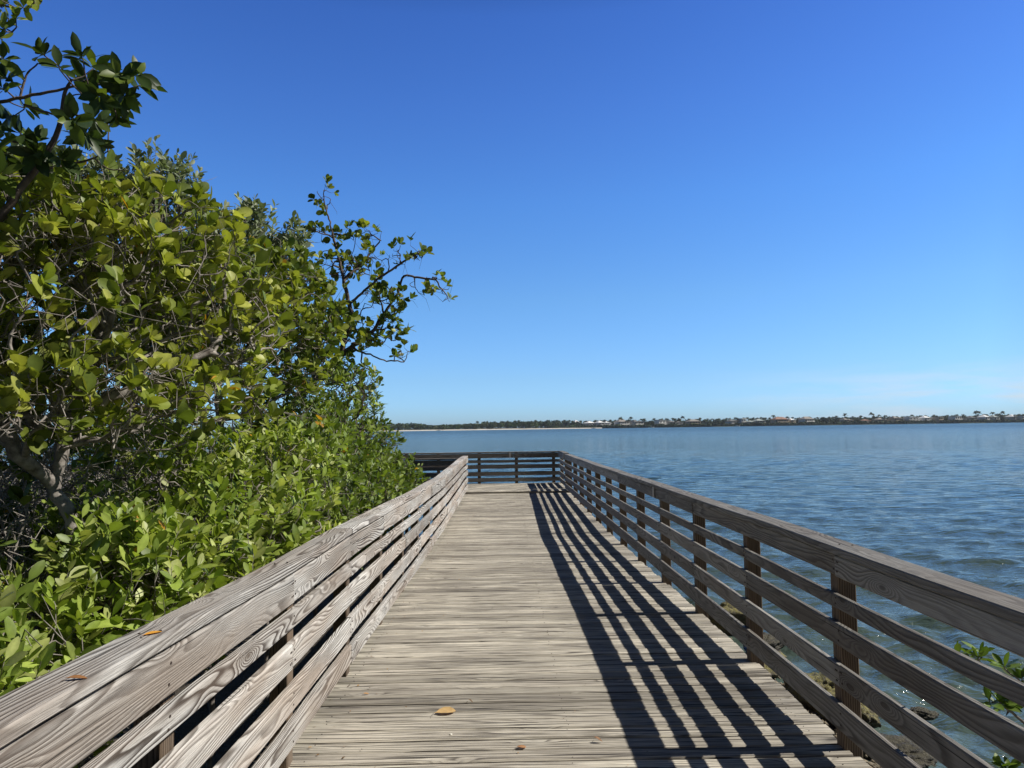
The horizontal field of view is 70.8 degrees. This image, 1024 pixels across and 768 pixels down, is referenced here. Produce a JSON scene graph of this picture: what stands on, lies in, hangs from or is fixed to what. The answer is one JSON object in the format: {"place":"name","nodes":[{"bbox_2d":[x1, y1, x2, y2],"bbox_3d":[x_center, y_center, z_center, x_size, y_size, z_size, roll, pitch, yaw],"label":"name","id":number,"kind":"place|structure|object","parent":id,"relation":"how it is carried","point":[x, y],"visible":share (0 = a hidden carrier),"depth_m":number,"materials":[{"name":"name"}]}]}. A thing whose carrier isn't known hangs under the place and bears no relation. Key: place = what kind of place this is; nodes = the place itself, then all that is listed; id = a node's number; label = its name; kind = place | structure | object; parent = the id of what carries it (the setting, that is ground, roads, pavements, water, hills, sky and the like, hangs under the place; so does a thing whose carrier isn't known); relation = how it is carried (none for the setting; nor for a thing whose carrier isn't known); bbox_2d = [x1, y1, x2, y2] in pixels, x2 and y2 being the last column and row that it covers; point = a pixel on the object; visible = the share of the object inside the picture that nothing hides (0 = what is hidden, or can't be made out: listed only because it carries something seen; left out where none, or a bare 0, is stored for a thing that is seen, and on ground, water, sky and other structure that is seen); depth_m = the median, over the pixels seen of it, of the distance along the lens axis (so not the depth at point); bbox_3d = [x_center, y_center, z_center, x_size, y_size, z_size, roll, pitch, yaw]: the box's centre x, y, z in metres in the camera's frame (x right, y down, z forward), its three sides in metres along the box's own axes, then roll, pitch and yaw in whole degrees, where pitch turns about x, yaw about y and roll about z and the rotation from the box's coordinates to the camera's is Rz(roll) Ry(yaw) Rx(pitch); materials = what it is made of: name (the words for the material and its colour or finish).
{"place":"outdoors","nodes":[
{"label":"outdoors","id":0,"kind":"place"},
{"bbox_2d":[1,465,865,767],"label":"ground","id":1,"kind":"structure","parent":0,"point":[201,713],"depth_m":7.45,"materials":[{"name":"brown soil"}]},
{"bbox_2d":[0,0,42,52],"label":"mangrove tree","id":2,"kind":"object","parent":1,"relation":"on","point":[5,24],"visible":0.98,"depth_m":3.60,"materials":[{"name":"green plant"}]},
{"bbox_2d":[0,334,99,629],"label":"thicket bush","id":3,"kind":"object","parent":1,"relation":"on","point":[10,472],"visible":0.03,"depth_m":6.07,"materials":[{"name":"green plant"}]},
{"bbox_2d":[0,560,118,767],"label":"buttonwood shrub","id":4,"kind":"object","parent":1,"relation":"on","point":[23,644],"visible":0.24,"depth_m":2.65,"materials":[{"name":"green plant"}]},
{"bbox_2d":[0,31,167,221],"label":"mangrove tree","id":5,"kind":"object","parent":1,"relation":"on","point":[119,102],"visible":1,"depth_m":3.25,"materials":[{"name":"green plant"}]},
{"bbox_2d":[0,338,169,547],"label":"thicket bush","id":6,"kind":"object","parent":1,"relation":"on","point":[74,454],"depth_m":10.35,"materials":[{"name":"green plant"}]},
{"bbox_2d":[0,425,202,767],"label":"thicket bush","id":7,"kind":"object","parent":1,"relation":"on","point":[11,508],"visible":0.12,"depth_m":3.90,"materials":[{"name":"green plant"}]},
{"bbox_2d":[5,365,215,630],"bbox_3d":[-4.593,1.456,8.661,2.397,3.766,2.746,-2,-4,21],"label":"thicket bush","id":8,"kind":"object","parent":1,"relation":"on","point":[148,477],"visible":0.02,"depth_m":8.48,"materials":[{"name":"green plant"}]},
{"bbox_2d":[0,469,276,745],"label":"buttonwood shrub","id":9,"kind":"object","parent":1,"relation":"on","point":[160,563],"visible":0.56,"depth_m":3.36,"materials":[{"name":"green plant"}]},
{"bbox_2d":[0,149,312,552],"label":"mangrove tree","id":10,"kind":"object","parent":1,"relation":"on","point":[48,241],"visible":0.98,"depth_m":3.77,"materials":[{"name":"green plant"}]},
{"bbox_2d":[5,135,315,478],"bbox_3d":[-3.803,0.297,7.644,3.284,5.959,1.672,0,-3,-9],"label":"buttonwood tree","id":11,"kind":"object","parent":1,"relation":"on","point":[168,166],"visible":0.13,"depth_m":7.78,"materials":[{"name":"green plant"}]},
{"bbox_2d":[147,410,252,506],"bbox_3d":[-4.415,1.938,11.099,2.643,3.090,2.936,-1,-3,0],"label":"thicket bush","id":12,"kind":"object","parent":1,"relation":"on","point":[215,442],"visible":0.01,"depth_m":10.71,"materials":[{"name":"green plant"}]},
{"bbox_2d":[70,401,347,767],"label":"buttonwood shrub","id":13,"kind":"object","parent":1,"relation":"on","point":[292,516],"visible":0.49,"depth_m":5.01,"materials":[{"name":"green plant"}]},
{"bbox_2d":[69,216,367,706],"bbox_3d":[-2.498,0.853,6.332,2.616,4.635,1.971,1,-4,-23],"label":"mangrove tree","id":14,"kind":"object","parent":1,"relation":"on","point":[312,330],"visible":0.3,"depth_m":6.53,"materials":[{"name":"green plant"}]},
{"bbox_2d":[230,379,387,700],"bbox_3d":[-2.129,1.504,7.269,1.606,3.435,2.912,-1,-3,0],"label":"buttonwood shrub","id":15,"kind":"object","parent":1,"relation":"on","point":[326,425],"visible":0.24,"depth_m":7.06,"materials":[{"name":"green plant"}]},
{"bbox_2d":[279,351,411,618],"bbox_3d":[-2.373,1.439,9.869,2.056,3.882,3.518,-1,-3,0],"label":"mangrove bush","id":16,"kind":"object","parent":1,"relation":"on","point":[385,470],"visible":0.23,"depth_m":9.87,"materials":[{"name":"green plant"}]},
{"bbox_2d":[304,381,422,495],"bbox_3d":[-2.783,1.714,12.441,2.094,3.659,2.775,-2,-4,22],"label":"mangrove bush","id":17,"kind":"object","parent":1,"relation":"on","point":[381,441],"visible":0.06,"depth_m":12.85,"materials":[{"name":"green plant"}]},
{"bbox_2d":[280,174,457,415],"bbox_3d":[-2.699,0.065,11.511,3.723,6.849,1.404,-1,-3,0],"label":"mangrove tree","id":18,"kind":"object","parent":1,"relation":"on","point":[363,335],"visible":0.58,"depth_m":11.55,"materials":[{"name":"green plant"}]},
{"bbox_2d":[367,436,430,549],"bbox_3d":[-2.686,2.289,14.295,2.172,2.726,3.789,-1,-3,0],"label":"mangrove bush","id":19,"kind":"object","parent":1,"relation":"on","point":[420,481],"visible":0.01,"depth_m":14.95,"materials":[{"name":"green plant"}]},
{"bbox_2d":[708,601,763,634],"bbox_3d":[3.264,3.542,10.736,0.975,0.634,0.503,-1,-3,8],"label":"rock","id":20,"kind":"object","parent":1,"relation":"on","point":[733,611],"visible":0.15,"depth_m":10.55,"materials":[{"name":"stone"}]},
{"bbox_2d":[764,651,786,676],"bbox_3d":[3.139,3.456,8.834,0.719,0.263,0.403,2,-4,-34],"label":"rock","id":21,"kind":"object","parent":1,"relation":"on","point":[769,670],"visible":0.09,"depth_m":8.63,"materials":[{"name":"beige stone"}]},
{"bbox_2d":[731,637,881,767],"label":"rubble","id":22,"kind":"object","parent":1,"relation":"on","point":[872,763],"visible":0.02,"depth_m":7.15,"materials":[{"name":"stone"}]},
{"bbox_2d":[763,632,784,650],"bbox_3d":[3.466,3.538,9.802,0.575,0.277,0.397,1,-4,-25],"label":"rock","id":23,"kind":"object","parent":22,"relation":"on","point":[773,642],"visible":0.29,"depth_m":9.70,"materials":[{"name":"grey stone"}]},
{"bbox_2d":[783,672,881,727],"bbox_3d":[3.425,3.420,7.742,0.680,0.578,1.395,0,-4,-12],"label":"rock","id":24,"kind":"object","parent":1,"relation":"on","point":[869,717],"visible":0.23,"depth_m":7.61,"materials":[{"name":"stone"}]},
{"bbox_2d":[863,733,937,767],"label":"rock","id":25,"kind":"object","parent":1,"relation":"on","point":[918,755],"visible":0.27,"depth_m":6.53,"materials":[{"name":"grey stone"}]},
{"bbox_2d":[954,641,1023,767],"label":"mangrove sapling","id":26,"kind":"object","parent":1,"relation":"on","point":[1008,705],"visible":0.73,"depth_m":2.99,"materials":[{"name":"green plant"}]},
{"bbox_2d":[364,428,590,431],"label":"beach","id":27,"kind":"structure","parent":0,"point":[491,429],"depth_m":930.69,"materials":[{"name":"beige sand"}]},
{"bbox_2d":[0,422,1023,767],"bbox_3d":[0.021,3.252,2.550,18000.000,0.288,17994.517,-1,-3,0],"label":"water","id":28,"kind":"structure","parent":0,"point":[946,498],"depth_m":32.85,"materials":[{"name":"blue liquid"}]},
{"bbox_2d":[909,706,938,720],"bbox_3d":[4.317,3.480,7.583,0.322,0.141,0.192,-1,-3,-4],"label":"rock","id":29,"kind":"object","parent":28,"relation":"on","point":[925,714],"visible":0.7,"depth_m":7.54,"materials":[{"name":"grey stone"}]},
{"bbox_2d":[0,0,1023,431],"label":"sky","id":30,"kind":"structure","parent":0,"point":[636,209],"materials":[{"name":"blue"}]},
{"bbox_2d":[157,482,870,767],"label":"boardwalk","id":31,"kind":"structure","parent":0,"point":[528,641],"depth_m":4.68,"materials":[{"name":"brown wood"}]},
{"bbox_2d":[0,456,467,767],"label":"railing","id":32,"kind":"object","parent":31,"relation":"attached to","point":[48,720],"visible":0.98,"depth_m":2.72,"materials":[{"name":"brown wood"}]},
{"bbox_2d":[59,675,86,682],"bbox_3d":[-1.055,0.708,1.731,0.059,0.010,0.018,1,-4,-31],"label":"fallen leaf","id":33,"kind":"object","parent":32,"relation":"on","point":[78,676],"visible":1,"depth_m":1.74,"materials":[{"name":"brown plant"}]},
{"bbox_2d":[141,631,161,637],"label":"fallen leaf","id":34,"kind":"object","parent":32,"relation":"on","point":[151,632],"visible":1,"depth_m":2.16,"materials":[{"name":"orange plant"}]},
{"bbox_2d":[150,458,463,495],"bbox_3d":[-5.150,3.213,18.064,7.927,2.593,0.145,-1,-3,0],"label":"railing","id":35,"kind":"object","parent":31,"relation":"attached to","point":[440,461],"visible":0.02,"depth_m":18.18,"materials":[{"name":"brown wood"}]},
{"bbox_2d":[433,707,455,713],"bbox_3d":[-0.389,1.839,4.047,0.149,0.017,0.074,1,-4,-22],"label":"fallen leaf","id":36,"kind":"object","parent":31,"relation":"on","point":[446,710],"visible":1,"depth_m":4.06,"materials":[{"name":"orange plant"}]},
{"bbox_2d":[401,451,558,533],"bbox_3d":[-3.872,3.332,20.796,10.527,2.648,0.159,-1,-3,0],"label":"railing","id":37,"kind":"object","parent":31,"relation":"attached to","point":[516,455],"visible":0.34,"depth_m":20.83,"materials":[{"name":"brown wood"}]},
{"bbox_2d":[309,526,744,758],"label":"leaf litter","id":38,"kind":"object","parent":31,"relation":"on","point":[388,670],"visible":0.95,"depth_m":4.49,"materials":[{"name":"brown plant"}]},
{"bbox_2d":[558,451,568,484],"bbox_3d":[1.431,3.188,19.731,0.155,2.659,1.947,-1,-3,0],"label":"post","id":39,"kind":"object","parent":31,"relation":"attached to","point":[561,455],"visible":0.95,"depth_m":19.52,"materials":[{"name":"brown wood"}]},
{"bbox_2d":[564,454,1023,767],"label":"railing","id":40,"kind":"object","parent":31,"relation":"attached to","point":[992,616],"visible":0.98,"depth_m":3.53,"materials":[{"name":"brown wood"}]},
{"bbox_2d":[215,421,998,432],"bbox_3d":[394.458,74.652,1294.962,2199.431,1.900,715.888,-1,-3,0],"label":"shore land","id":41,"kind":"structure","parent":0,"point":[713,426],"depth_m":942.99,"materials":[{"name":"green plant"}]},
{"bbox_2d":[227,420,559,431],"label":"mangrove forest","id":42,"kind":"object","parent":41,"relation":"on","point":[486,425],"visible":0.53,"depth_m":956.13,"materials":[{"name":"green plant"}]},
{"bbox_2d":[583,421,595,425],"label":"waterfront house","id":43,"kind":"structure","parent":41,"relation":"on","point":[589,423],"depth_m":964.29,"materials":[{"name":"grey"}]},
{"bbox_2d":[595,421,611,425],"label":"waterfront house","id":44,"kind":"structure","parent":41,"relation":"on","point":[602,423],"depth_m":960.33,"materials":[{"name":"white"}]},
{"bbox_2d":[614,419,629,425],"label":"waterfront house","id":45,"kind":"structure","parent":41,"relation":"on","point":[622,422],"depth_m":963.94,"materials":[{"name":"white"}]},
{"bbox_2d":[579,426,679,427],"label":"seawall","id":46,"kind":"object","parent":41,"relation":"on","point":[630,427],"visible":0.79,"depth_m":941.54,"materials":[{"name":"concrete"}]},
{"bbox_2d":[630,420,643,425],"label":"waterfront house","id":47,"kind":"structure","parent":41,"relation":"on","point":[634,422],"depth_m":965.66,"materials":[{"name":"white"}]},
{"bbox_2d":[654,420,664,424],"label":"waterfront house","id":48,"kind":"structure","parent":41,"relation":"on","point":[659,421],"depth_m":966.98,"materials":[{"name":"white"}]},
{"bbox_2d":[665,420,682,424],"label":"waterfront house","id":49,"kind":"structure","parent":41,"relation":"on","point":[673,422],"depth_m":968.75,"materials":[{"name":"grey"}]},
{"bbox_2d":[685,419,700,423],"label":"waterfront house","id":50,"kind":"structure","parent":41,"relation":"on","point":[690,421],"depth_m":967.32,"materials":[{"name":"beige"}]},
{"bbox_2d":[682,425,764,426],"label":"seawall","id":51,"kind":"object","parent":41,"relation":"on","point":[724,425],"visible":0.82,"depth_m":942.46,"materials":[{"name":"concrete"}]},
{"bbox_2d":[724,419,737,423],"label":"waterfront house","id":52,"kind":"structure","parent":41,"relation":"on","point":[731,421],"depth_m":965.35,"materials":[{"name":"white"}]},
{"bbox_2d":[737,418,746,422],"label":"waterfront house","id":53,"kind":"structure","parent":41,"relation":"on","point":[742,420],"depth_m":967.53,"materials":[{"name":"white"}]},
{"bbox_2d":[752,419,765,422],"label":"waterfront house","id":54,"kind":"structure","parent":41,"relation":"on","point":[758,420],"depth_m":963.52,"materials":[{"name":"grey"}]},
{"bbox_2d":[770,417,788,424],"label":"waterfront house","id":55,"kind":"structure","parent":41,"relation":"on","point":[777,419],"depth_m":965.78,"materials":[{"name":"beige"}]},
{"bbox_2d":[548,415,1023,427],"bbox_3d":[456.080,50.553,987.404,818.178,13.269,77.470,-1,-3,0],"label":"shore shrubbery","id":56,"kind":"object","parent":41,"relation":"on","point":[715,422],"visible":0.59,"depth_m":954.55,"materials":[{"name":"green plant"}]},
{"bbox_2d":[798,417,814,422],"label":"waterfront house","id":57,"kind":"structure","parent":41,"relation":"on","point":[805,419],"depth_m":965.98,"materials":[{"name":"white"}]},
{"bbox_2d":[822,418,829,422],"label":"broadleaf tree","id":58,"kind":"object","parent":41,"relation":"on","point":[827,420],"visible":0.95,"depth_m":957.22,"materials":[{"name":"green plant"}]},
{"bbox_2d":[766,423,904,425],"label":"seawall","id":59,"kind":"object","parent":41,"relation":"on","point":[831,424],"visible":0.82,"depth_m":943.81,"materials":[{"name":"concrete"}]},
{"bbox_2d":[839,418,853,421],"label":"waterfront house","id":60,"kind":"structure","parent":41,"relation":"on","point":[843,419],"depth_m":966.14,"materials":[{"name":"beige"}]},
{"bbox_2d":[872,418,887,421],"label":"waterfront house","id":61,"kind":"structure","parent":41,"relation":"on","point":[880,419],"depth_m":965.59,"materials":[{"name":"beige"}]},
{"bbox_2d":[887,416,903,421],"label":"waterfront house","id":62,"kind":"structure","parent":41,"relation":"on","point":[893,418],"depth_m":967.59,"materials":[{"name":"beige"}]},
{"bbox_2d":[903,417,917,420],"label":"waterfront house","id":63,"kind":"structure","parent":41,"relation":"on","point":[910,418],"depth_m":965.47,"materials":[{"name":"white"}]},
{"bbox_2d":[918,416,931,422],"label":"waterfront house","id":64,"kind":"structure","parent":41,"relation":"on","point":[922,418],"depth_m":966.17,"materials":[{"name":"white"}]},
{"bbox_2d":[931,417,943,421],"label":"waterfront house","id":65,"kind":"structure","parent":41,"relation":"on","point":[937,419],"depth_m":965.47,"materials":[{"name":"beige"}]},
{"bbox_2d":[947,416,963,419],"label":"waterfront house","id":66,"kind":"structure","parent":41,"relation":"on","point":[955,417],"depth_m":967.44,"materials":[{"name":"white"}]},
{"bbox_2d":[964,416,977,419],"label":"waterfront house","id":67,"kind":"structure","parent":41,"relation":"on","point":[970,417],"depth_m":969.50,"materials":[{"name":"grey"}]},
{"bbox_2d":[936,421,1023,423],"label":"seawall","id":68,"kind":"object","parent":41,"relation":"on","point":[979,422],"visible":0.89,"depth_m":945.54,"materials":[{"name":"concrete"}]},
{"bbox_2d":[977,415,990,419],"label":"waterfront house","id":69,"kind":"structure","parent":41,"relation":"on","point":[983,417],"depth_m":969.11,"materials":[{"name":"white"}]},
{"bbox_2d":[989,415,999,419],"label":"waterfront house","id":70,"kind":"structure","parent":41,"relation":"on","point":[992,417],"depth_m":966.77,"materials":[{"name":"white"}]},
{"bbox_2d":[1005,414,1017,419],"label":"waterfront house","id":71,"kind":"structure","parent":41,"relation":"on","point":[1011,417],"depth_m":970.58,"materials":[{"name":"grey"}]}
]}

